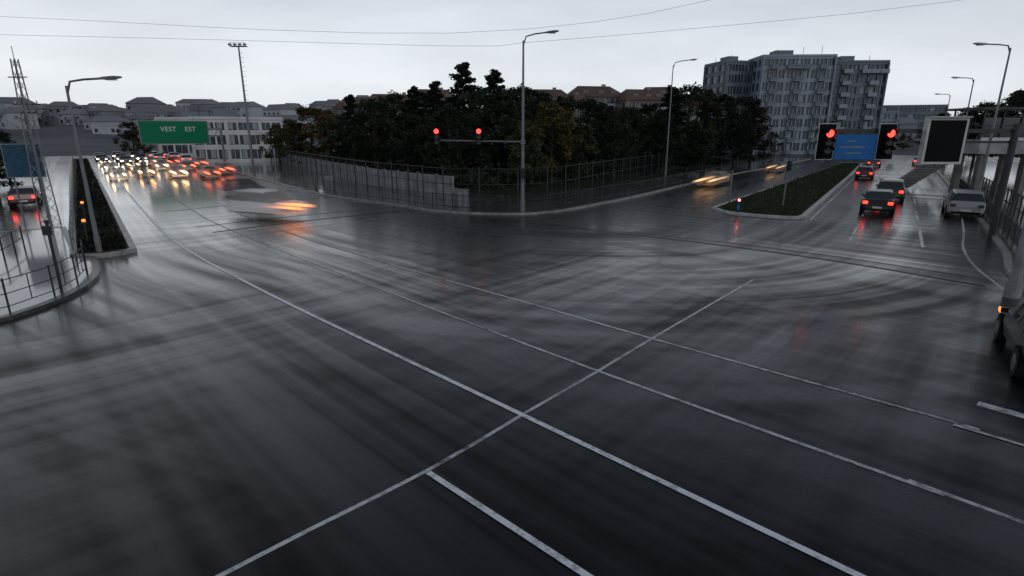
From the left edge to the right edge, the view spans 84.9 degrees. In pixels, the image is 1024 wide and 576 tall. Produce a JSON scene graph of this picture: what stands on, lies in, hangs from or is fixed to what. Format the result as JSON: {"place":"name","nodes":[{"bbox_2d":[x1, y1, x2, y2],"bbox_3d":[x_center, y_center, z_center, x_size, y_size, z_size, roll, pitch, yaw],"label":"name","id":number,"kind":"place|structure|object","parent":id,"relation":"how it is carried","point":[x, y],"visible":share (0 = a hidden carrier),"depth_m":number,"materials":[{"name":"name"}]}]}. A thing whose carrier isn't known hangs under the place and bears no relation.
{"place":"outdoors","nodes":[
{"label":"outdoors","id":0,"kind":"place"},
{"bbox_2d":[0,227,101,322],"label":"pavement","id":1,"kind":"structure","parent":0,"point":[34,254],"depth_m":22.42,"materials":[{"name":"concrete"}]},
{"bbox_2d":[0,239,87,310],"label":"pedestrian railing","id":2,"kind":"object","parent":1,"relation":"on","point":[50,276],"visible":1,"depth_m":19.06,"materials":[{"name":"metal"}]},
{"bbox_2d":[41,220,62,291],"bbox_3d":[-15.800,-1.093,19.313,0.320,2.500,0.145,0,16,0],"label":"sign post","id":3,"kind":"object","parent":1,"relation":"on","point":[46,229],"visible":1,"depth_m":19.20,"materials":[{"name":"metal"}]},
{"bbox_2d":[31,0,957,45],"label":"overhead wire","id":4,"kind":"object","parent":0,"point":[502,45],"visible":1,"depth_m":28.51,"materials":[{"name":"grey"}]},
{"bbox_2d":[200,156,809,214],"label":"pavement","id":5,"kind":"structure","parent":0,"point":[288,176],"depth_m":51.70,"materials":[{"name":"concrete"}]},
{"bbox_2d":[188,107,283,163],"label":"warehouse","id":6,"kind":"structure","parent":5,"relation":"on","point":[231,124],"depth_m":101.88,"materials":[{"name":"white concrete"}]},
{"bbox_2d":[199,122,276,157],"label":"windows and balconies","id":7,"kind":"structure","parent":6,"relation":"in","point":[219,124],"depth_m":101.68,"materials":[{"name":"grey"}]},
{"bbox_2d":[228,42,254,170],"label":"floodlight mast","id":8,"kind":"object","parent":5,"relation":"on","point":[248,129],"visible":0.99,"depth_m":77.19,"materials":[{"name":"metal"}]},
{"bbox_2d":[257,124,291,162],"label":"autumn tree","id":9,"kind":"object","parent":5,"relation":"on","point":[272,141],"visible":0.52,"depth_m":93.83,"materials":[{"name":"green plant"}]},
{"bbox_2d":[272,119,304,157],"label":"olive tree","id":10,"kind":"object","parent":5,"relation":"on","point":[276,137],"visible":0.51,"depth_m":90.86,"materials":[{"name":"green plant"}]},
{"bbox_2d":[278,107,328,156],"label":"autumn tree","id":11,"kind":"object","parent":5,"relation":"on","point":[299,132],"visible":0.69,"depth_m":85.25,"materials":[{"name":"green plant"}]},
{"bbox_2d":[300,109,355,158],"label":"autumn tree","id":12,"kind":"object","parent":5,"relation":"on","point":[320,121],"visible":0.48,"depth_m":81.25,"materials":[{"name":"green plant"}]},
{"bbox_2d":[317,112,354,160],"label":"olive tree","id":13,"kind":"object","parent":5,"relation":"on","point":[330,135],"visible":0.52,"depth_m":76.38,"materials":[{"name":"green plant"}]},
{"bbox_2d":[331,94,372,164],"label":"pine tree","id":14,"kind":"object","parent":5,"relation":"on","point":[350,100],"visible":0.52,"depth_m":72.46,"materials":[{"name":"green plant"}]},
{"bbox_2d":[346,119,384,166],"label":"olive tree","id":15,"kind":"object","parent":5,"relation":"on","point":[354,151],"visible":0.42,"depth_m":68.89,"materials":[{"name":"green plant"}]},
{"bbox_2d":[280,153,453,195],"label":"panels","id":16,"kind":"object","parent":5,"relation":"on","point":[430,188],"visible":0.62,"depth_m":55.19,"materials":[{"name":"concrete"}]},
{"bbox_2d":[385,85,432,168],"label":"pine tree","id":17,"kind":"object","parent":5,"relation":"on","point":[414,93],"visible":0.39,"depth_m":66.29,"materials":[{"name":"green plant"}]},
{"bbox_2d":[315,178,509,210],"bbox_3d":[-10.145,-7.848,46.171,24.303,1.120,1.812,12,20,37],"label":"pedestrian railing","id":18,"kind":"object","parent":5,"relation":"on","point":[414,191],"visible":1,"depth_m":43.01,"materials":[{"name":"metal"}]},
{"bbox_2d":[429,62,495,173],"bbox_3d":[-5.372,-18.820,63.642,8.641,12.907,9.208,-4,16,-13],"label":"pine tree","id":19,"kind":"object","parent":5,"relation":"on","point":[461,81],"visible":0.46,"depth_m":61.93,"materials":[{"name":"green plant"}]},
{"bbox_2d":[520,30,558,210],"bbox_3d":[1.775,-11.073,38.168,2.589,11.859,0.514,2,16,9],"label":"street lamp","id":20,"kind":"object","parent":5,"relation":"on","point":[522,203],"visible":0.88,"depth_m":38.16,"materials":[{"name":"metal"}]},
{"bbox_2d":[433,129,524,179],"bbox_3d":[-2.183,-9.129,38.266,6.199,3.400,0.713,-1,16,-2],"label":"traffic signal","id":21,"kind":"object","parent":20,"relation":"attached to","point":[478,140],"visible":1,"depth_m":38.15,"materials":[{"name":"metal"}]},
{"bbox_2d":[525,100,584,184],"bbox_3d":[3.753,-14.874,57.634,6.047,8.548,6.656,-7,17,-24],"label":"autumn tree","id":22,"kind":"object","parent":5,"relation":"on","point":[560,121],"visible":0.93,"depth_m":57.15,"materials":[{"name":"green plant"}]},
{"bbox_2d":[558,119,602,182],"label":"olive tree","id":23,"kind":"object","parent":5,"relation":"on","point":[591,146],"visible":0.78,"depth_m":59.62,"materials":[{"name":"green plant"}]},
{"bbox_2d":[591,105,627,176],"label":"pine tree","id":24,"kind":"object","parent":5,"relation":"on","point":[606,168],"visible":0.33,"depth_m":67.26,"materials":[{"name":"green plant"}]},
{"bbox_2d":[544,165,733,207],"bbox_3d":[17.063,-11.533,59.399,0.732,1.120,49.801,11,19,34],"label":"pedestrian railing","id":25,"kind":"object","parent":5,"relation":"on","point":[673,175],"visible":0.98,"depth_m":51.33,"materials":[{"name":"metal"}]},
{"bbox_2d":[627,103,677,172],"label":"broadleaf tree","id":26,"kind":"object","parent":5,"relation":"on","point":[649,109],"visible":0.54,"depth_m":73.92,"materials":[{"name":"green plant"}]},
{"bbox_2d":[642,118,689,173],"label":"broadleaf tree","id":27,"kind":"object","parent":5,"relation":"on","point":[680,142],"visible":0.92,"depth_m":72.65,"materials":[{"name":"green plant"}]},
{"bbox_2d":[640,86,699,171],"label":"pine tree","id":28,"kind":"object","parent":5,"relation":"on","point":[674,107],"visible":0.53,"depth_m":75.76,"materials":[{"name":"green plant"}]},
{"bbox_2d":[685,118,718,170],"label":"olive tree","id":29,"kind":"object","parent":5,"relation":"on","point":[712,150],"visible":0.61,"depth_m":78.24,"materials":[{"name":"green plant"}]},
{"bbox_2d":[681,89,734,169],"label":"pine tree","id":30,"kind":"object","parent":5,"relation":"on","point":[719,160],"visible":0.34,"depth_m":80.21,"materials":[{"name":"green plant"}]},
{"bbox_2d":[691,94,757,167],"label":"broadleaf tree","id":31,"kind":"object","parent":5,"relation":"on","point":[740,127],"visible":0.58,"depth_m":83.24,"materials":[{"name":"green plant"}]},
{"bbox_2d":[715,96,772,166],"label":"broadleaf tree","id":32,"kind":"object","parent":5,"relation":"on","point":[749,141],"visible":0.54,"depth_m":87.12,"materials":[{"name":"green plant"}]},
{"bbox_2d":[727,99,772,164],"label":"pine tree","id":33,"kind":"object","parent":5,"relation":"on","point":[750,158],"visible":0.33,"depth_m":92.20,"materials":[{"name":"green plant"}]},
{"bbox_2d":[0,113,1020,157],"bbox_3d":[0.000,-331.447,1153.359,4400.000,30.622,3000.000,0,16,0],"label":"ground","id":34,"kind":"structure","parent":0,"point":[57,139],"depth_m":190.75,"materials":[{"name":"grey"}]},
{"bbox_2d":[153,108,212,156],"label":"warehouse","id":35,"kind":"structure","parent":34,"relation":"on","point":[183,148],"depth_m":127.72,"materials":[{"name":"white concrete"}]},
{"bbox_2d":[0,95,1021,140],"bbox_3d":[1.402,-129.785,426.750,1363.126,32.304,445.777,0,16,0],"label":"distant town","id":36,"kind":"object","parent":34,"relation":"on","point":[100,118],"visible":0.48,"depth_m":246.93,"materials":[{"name":"rendered masonry walls"},{"name":"roof tiles"},{"name":"window glass"}]},
{"bbox_2d":[586,97,617,114],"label":"walls","id":37,"kind":"structure","parent":34,"relation":"on","point":[605,99],"depth_m":148.75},
{"bbox_2d":[568,84,619,96],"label":"roof","id":38,"kind":"structure","parent":37,"relation":"on","point":[603,90],"depth_m":150.01,"materials":[{"name":"brown tile"}]},
{"bbox_2d":[617,100,666,152],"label":"walls","id":39,"kind":"structure","parent":34,"relation":"on","point":[628,101],"depth_m":145.03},
{"bbox_2d":[616,87,664,100],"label":"house roof","id":40,"kind":"structure","parent":39,"relation":"on","point":[647,93],"depth_m":146.70,"materials":[{"name":"brown tile"}]},
{"bbox_2d":[702,62,753,153],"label":"walls","id":41,"kind":"structure","parent":34,"relation":"on","point":[724,83],"depth_m":144.42,"materials":[{"name":"concrete"}]},
{"bbox_2d":[705,64,752,149],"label":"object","id":42,"kind":"object","parent":34,"relation":"on","point":[734,68],"visible":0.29,"depth_m":144.53,"materials":[{"name":"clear glass"}]},
{"bbox_2d":[751,59,833,150],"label":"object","id":43,"kind":"object","parent":34,"relation":"on","point":[793,109],"visible":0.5,"depth_m":139.87,"materials":[{"name":"grey glass"}]},
{"bbox_2d":[749,56,837,153],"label":"walls","id":44,"kind":"structure","parent":34,"relation":"on","point":[782,93],"depth_m":139.41,"materials":[{"name":"concrete"}]},
{"bbox_2d":[748,47,837,60],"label":"roof","id":45,"kind":"structure","parent":44,"relation":"on","point":[782,53],"depth_m":136.91,"materials":[{"name":"paint"}]},
{"bbox_2d":[761,59,832,153],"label":"windows and balconies","id":46,"kind":"structure","parent":44,"relation":"attached to","point":[798,65],"depth_m":138.69,"materials":[{"name":"white paint"}]},
{"bbox_2d":[828,64,886,133],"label":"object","id":47,"kind":"object","parent":34,"relation":"on","point":[851,100],"visible":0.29,"depth_m":140.55,"materials":[{"name":"grey glass"}]},
{"bbox_2d":[829,62,890,133],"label":"walls","id":48,"kind":"structure","parent":34,"relation":"on","point":[855,96],"depth_m":140.07,"materials":[{"name":"concrete"}]},
{"bbox_2d":[829,65,889,133],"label":"windows and balconies","id":49,"kind":"structure","parent":48,"relation":"attached to","point":[865,70],"depth_m":139.66,"materials":[{"name":"white paint"}]},
{"bbox_2d":[883,106,947,134],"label":"walls","id":50,"kind":"structure","parent":34,"relation":"on","point":[936,112],"depth_m":236.92,"materials":[{"name":"concrete"}]},
{"bbox_2d":[886,107,946,134],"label":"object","id":51,"kind":"object","parent":34,"relation":"on","point":[919,116],"visible":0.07,"depth_m":237.31,"materials":[{"name":"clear glass"}]},
{"bbox_2d":[0,154,1023,575],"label":"road","id":52,"kind":"structure","parent":0,"point":[168,406],"depth_m":12.32,"materials":[{"name":"grey asphalt"}]},
{"bbox_2d":[7,186,42,207],"bbox_3d":[-38.011,-7.204,43.683,2.080,1.445,4.545,-11,19,-35],"label":"car","id":53,"kind":"object","parent":52,"relation":"on","point":[26,195],"visible":0.88,"depth_m":42.25,"materials":[{"name":"grey paint"}]},
{"bbox_2d":[0,143,50,219],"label":"road sign","id":54,"kind":"object","parent":52,"relation":"on","point":[15,160],"visible":0.76,"depth_m":35.48,"materials":[{"name":"metal"}]},
{"bbox_2d":[8,46,60,223],"bbox_3d":[-29.000,-9.049,33.812,1.100,10.314,0.770,0,16,0],"label":"lattice mast","id":55,"kind":"object","parent":52,"relation":"on","point":[31,137],"visible":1,"depth_m":33.87,"materials":[{"name":"metal"}]},
{"bbox_2d":[69,158,136,258],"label":"planted median","id":56,"kind":"object","parent":52,"relation":"on","point":[131,247],"visible":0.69,"depth_m":31.66,"materials":[{"name":"soil"}]},
{"bbox_2d":[68,156,73,248],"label":"guard rail","id":57,"kind":"object","parent":56,"relation":"on","point":[71,223],"visible":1,"depth_m":34.76,"materials":[{"name":"metal"}]},
{"bbox_2d":[65,76,121,251],"bbox_3d":[-17.965,-5.258,24.837,2.538,7.809,0.466,-1,16,-2],"label":"street lamp","id":58,"kind":"object","parent":56,"relation":"on","point":[97,242],"visible":0.88,"depth_m":24.70,"materials":[{"name":"metal"}]},
{"bbox_2d":[75,157,125,252],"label":"planting","id":59,"kind":"object","parent":56,"relation":"on","point":[111,237],"visible":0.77,"depth_m":34.41,"materials":[{"name":"green plant"}]},
{"bbox_2d":[112,122,141,151],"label":"broadleaf tree","id":60,"kind":"object","parent":52,"relation":"on","point":[128,135],"visible":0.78,"depth_m":119.74,"materials":[{"name":"green plant"}]},
{"bbox_2d":[166,165,187,177],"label":"moving car","id":61,"kind":"object","parent":52,"relation":"on","point":[170,169],"visible":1,"depth_m":69.56,"materials":[{"name":"grey"}]},
{"bbox_2d":[137,120,225,165],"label":"overhead road sign","id":62,"kind":"object","parent":52,"relation":"on","point":[170,132],"visible":0.99,"depth_m":87.25,"materials":[{"name":"metal"}]},
{"bbox_2d":[236,190,306,215],"bbox_3d":[-16.080,-5.654,37.316,7.594,1.714,2.038,6,17,22],"label":"moving car","id":63,"kind":"object","parent":52,"relation":"on","point":[269,202],"visible":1,"depth_m":36.84,"materials":[{"name":"white"}]},
{"bbox_2d":[216,280,752,575],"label":"lane marking","id":64,"kind":"object","parent":52,"relation":"on","point":[262,553],"visible":1,"depth_m":9.47,"materials":[{"name":"paint"}]},
{"bbox_2d":[107,169,865,575],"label":"lane marking","id":65,"kind":"object","parent":52,"relation":"on","point":[741,519],"visible":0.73,"depth_m":10.08,"materials":[{"name":"paint"}]},
{"bbox_2d":[426,471,592,575],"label":"lane marking","id":66,"kind":"object","parent":52,"relation":"on","point":[527,536],"visible":1,"depth_m":8.06,"materials":[{"name":"paint"}]},
{"bbox_2d":[121,164,944,495],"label":"lane marking","id":67,"kind":"object","parent":52,"relation":"on","point":[623,380],"visible":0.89,"depth_m":12.26,"materials":[{"name":"paint"}]},
{"bbox_2d":[141,163,979,430],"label":"lane marking","id":68,"kind":"object","parent":52,"relation":"on","point":[962,424],"visible":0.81,"depth_m":14.88,"materials":[{"name":"paint"}]},
{"bbox_2d":[164,197,997,286],"bbox_3d":[-3.337,-2.840,30.678,46.082,0.001,15.572,12,20,38],"label":"tar seam","id":69,"kind":"object","parent":52,"relation":"on","point":[653,237],"visible":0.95,"depth_m":28.40,"materials":[{"name":"black"}]},
{"bbox_2d":[711,162,862,218],"bbox_3d":[38.186,-13.795,69.692,6.375,0.176,79.743,10,19,32],"label":"grass median","id":70,"kind":"object","parent":52,"relation":"on","point":[812,207],"depth_m":45.91,"materials":[{"name":"grass"},{"name":"pale stone kerb"}]},
{"bbox_2d":[719,163,858,215],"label":"grass tufts","id":71,"kind":"object","parent":70,"relation":"on","point":[760,209],"visible":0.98,"depth_m":49.20,"materials":[{"name":"plant"}]},
{"bbox_2d":[855,165,875,179],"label":"car","id":72,"kind":"object","parent":52,"relation":"on","point":[863,171],"visible":1,"depth_m":66.82,"materials":[{"name":"red paint"}]},
{"bbox_2d":[859,189,898,214],"bbox_3d":[26.211,-6.254,40.005,2.288,1.590,5.000,10,19,32],"label":"car","id":73,"kind":"object","parent":52,"relation":"on","point":[878,199],"visible":1,"depth_m":38.34,"materials":[{"name":"black paint"}]},
{"bbox_2d":[876,178,907,201],"bbox_3d":[32.011,-8.368,47.306,2.288,1.744,5.000,10,19,32],"label":"car","id":74,"kind":"object","parent":52,"relation":"on","point":[898,186],"visible":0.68,"depth_m":45.39,"materials":[{"name":"black paint"}]},
{"bbox_2d":[898,107,1023,198],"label":"covered footbridge","id":75,"kind":"object","parent":52,"relation":"on","point":[915,176],"visible":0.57,"depth_m":45.92,"materials":[{"name":"concrete"}]},
{"bbox_2d":[941,189,985,216],"bbox_3d":[31.011,-5.899,38.443,2.288,1.744,5.000,10,19,32],"label":"car","id":76,"kind":"object","parent":52,"relation":"on","point":[964,201],"visible":0.99,"depth_m":36.69,"materials":[{"name":"grey paint"}]},
{"bbox_2d":[909,479,1023,523],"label":"lane marking","id":77,"kind":"object","parent":52,"relation":"on","point":[985,508],"visible":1,"depth_m":8.58,"materials":[{"name":"paint"}]},
{"bbox_2d":[931,174,1003,290],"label":"edge line","id":78,"kind":"object","parent":52,"relation":"on","point":[969,259],"visible":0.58,"depth_m":26.96,"materials":[{"name":"paint"}]},
{"bbox_2d":[977,401,1023,417],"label":"lane marking","id":79,"kind":"object","parent":52,"relation":"on","point":[1000,409],"visible":1,"depth_m":11.51,"materials":[{"name":"paint"}]},
{"bbox_2d":[994,301,1023,378],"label":"car","id":80,"kind":"object","parent":52,"relation":"on","point":[1009,326],"visible":1,"depth_m":13.80,"materials":[{"name":"black paint"}]},
{"bbox_2d":[1003,223,1023,298],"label":"signal post","id":81,"kind":"object","parent":52,"relation":"on","point":[1014,286],"visible":1,"depth_m":19.07,"materials":[{"name":"metal"}]},
{"bbox_2d":[0,0,1023,115],"label":"sky","id":82,"kind":"structure","parent":0,"point":[928,45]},
{"bbox_2d":[291,153,770,195],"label":"park lawn","id":83,"kind":"structure","parent":0,"point":[528,188],"depth_m":65.35,"materials":[{"name":"plant"}]},
{"bbox_2d":[340,98,404,168],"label":"broadleaf tree","id":84,"kind":"object","parent":83,"relation":"on","point":[374,132],"visible":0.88,"depth_m":66.62,"materials":[{"name":"green plant"}]},
{"bbox_2d":[355,89,433,161],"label":"broadleaf tree","id":85,"kind":"object","parent":83,"relation":"on","point":[390,98],"visible":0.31,"depth_m":71.33,"materials":[{"name":"green plant"}]},
{"bbox_2d":[415,81,460,174],"bbox_3d":[-8.310,-17.868,63.878,5.993,10.954,6.287,-3,16,-11],"label":"pine tree","id":86,"kind":"object","parent":83,"relation":"on","point":[434,98],"visible":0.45,"depth_m":62.62,"materials":[{"name":"green plant"}]},
{"bbox_2d":[412,104,488,175],"bbox_3d":[-6.334,-14.813,58.203,7.633,8.104,7.998,6,17,22],"label":"broadleaf tree","id":87,"kind":"object","parent":83,"relation":"on","point":[447,117],"visible":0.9,"depth_m":56.99,"materials":[{"name":"green plant"}]},
{"bbox_2d":[443,88,513,171],"bbox_3d":[-3.584,-16.038,59.440,8.353,9.814,7.167,1,16,4],"label":"broadleaf tree","id":88,"kind":"object","parent":83,"relation":"on","point":[484,96],"visible":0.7,"depth_m":58.47,"materials":[{"name":"green plant"}]},
{"bbox_2d":[463,68,518,175],"bbox_3d":[-2.234,-18.502,63.837,7.637,12.198,7.281,3,16,10],"label":"pine tree","id":89,"kind":"object","parent":83,"relation":"on","point":[492,79],"visible":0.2,"depth_m":62.09,"materials":[{"name":"green plant"}]},
{"bbox_2d":[290,153,710,189],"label":"shrubs","id":90,"kind":"object","parent":83,"relation":"on","point":[468,178],"visible":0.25,"depth_m":59.38,"materials":[{"name":"green plant"}]},
{"bbox_2d":[474,87,540,167],"bbox_3d":[-0.416,-16.599,61.028,7.334,10.043,8.548,3,16,12],"label":"broadleaf tree","id":91,"kind":"object","parent":83,"relation":"on","point":[509,95],"visible":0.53,"depth_m":58.86,"materials":[{"name":"green plant"}]},
{"bbox_2d":[504,118,547,185],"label":"olive tree","id":92,"kind":"object","parent":83,"relation":"on","point":[515,156],"visible":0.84,"depth_m":55.84,"materials":[{"name":"green plant"}]},
{"bbox_2d":[268,145,784,202],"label":"boundary fence","id":93,"kind":"object","parent":83,"relation":"on","point":[408,165],"visible":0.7,"depth_m":57.60,"materials":[{"name":"metal"}]},
{"bbox_2d":[512,90,562,176],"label":"broadleaf tree","id":94,"kind":"object","parent":83,"relation":"on","point":[542,96],"visible":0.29,"depth_m":65.90,"materials":[{"name":"green plant"}]},
{"bbox_2d":[543,95,596,162],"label":"broadleaf tree","id":95,"kind":"object","parent":83,"relation":"on","point":[562,101],"visible":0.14,"depth_m":69.84,"materials":[{"name":"green plant"}]},
{"bbox_2d":[554,97,616,179],"bbox_3d":[8.161,-16.852,63.701,7.306,9.095,8.515,-9,18,-31],"label":"broadleaf tree","id":96,"kind":"object","parent":83,"relation":"on","point":[599,114],"visible":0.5,"depth_m":62.03,"materials":[{"name":"green plant"}]},
{"bbox_2d":[589,118,642,177],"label":"broadleaf tree","id":97,"kind":"object","parent":83,"relation":"on","point":[617,125],"visible":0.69,"depth_m":65.12,"materials":[{"name":"green plant"}]},
{"bbox_2d":[609,105,653,173],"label":"broadleaf tree","id":98,"kind":"object","parent":83,"relation":"on","point":[630,113],"visible":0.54,"depth_m":72.30,"materials":[{"name":"green plant"}]},
{"bbox_2d":[654,81,726,170],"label":"broadleaf tree","id":99,"kind":"object","parent":83,"relation":"on","point":[699,96],"visible":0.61,"depth_m":76.95,"materials":[{"name":"green plant"}]},
{"bbox_2d":[936,161,1023,291],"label":"pavement","id":100,"kind":"structure","parent":0,"point":[1006,248],"depth_m":43.44,"materials":[{"name":"concrete"}]},
{"bbox_2d":[814,123,1021,237],"bbox_3d":[20.885,-5.513,29.246,10.370,5.926,0.855,0,16,0],"label":"signal gantry","id":101,"kind":"object","parent":100,"relation":"on","point":[832,145],"visible":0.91,"depth_m":28.83,"materials":[{"name":"metal"}]},
{"bbox_2d":[916,116,972,165],"bbox_3d":[22.100,-7.512,28.728,2.100,2.455,0.640,0,16,0],"label":"variable message sign","id":102,"kind":"object","parent":101,"relation":"attached to","point":[943,140],"visible":1,"depth_m":28.55,"materials":[{"name":"white paint"}]},
{"bbox_2d":[963,100,996,167],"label":"broadleaf tree","id":103,"kind":"object","parent":100,"relation":"on","point":[981,104],"visible":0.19,"depth_m":86.26,"materials":[{"name":"green plant"}]},
{"bbox_2d":[958,178,1021,250],"bbox_3d":[33.613,-6.221,40.328,0.380,1.120,53.197,10,19,33],"label":"pedestrian railing","id":104,"kind":"object","parent":100,"relation":"on","point":[963,184],"visible":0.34,"depth_m":30.56,"materials":[{"name":"metal"}]},
{"bbox_2d":[973,42,1011,190],"bbox_3d":[32.170,-10.934,38.788,2.561,11.259,0.491,1,16,5],"label":"street lamp","id":105,"kind":"object","parent":100,"relation":"on","point":[991,135],"visible":0.67,"depth_m":38.37,"materials":[{"name":"metal"}]},
{"bbox_2d":[967,90,1023,156],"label":"broadleaf tree","id":106,"kind":"object","parent":100,"relation":"on","point":[980,118],"visible":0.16,"depth_m":83.12,"materials":[{"name":"green plant"}]},
{"bbox_2d":[981,177,1023,221],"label":"guard rail","id":107,"kind":"object","parent":100,"relation":"on","point":[1009,203],"visible":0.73,"depth_m":39.69,"materials":[{"name":"metal"}]},
{"bbox_2d":[987,88,1023,171],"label":"broadleaf tree","id":108,"kind":"object","parent":100,"relation":"on","point":[1015,97],"visible":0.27,"depth_m":77.38,"materials":[{"name":"green plant"}]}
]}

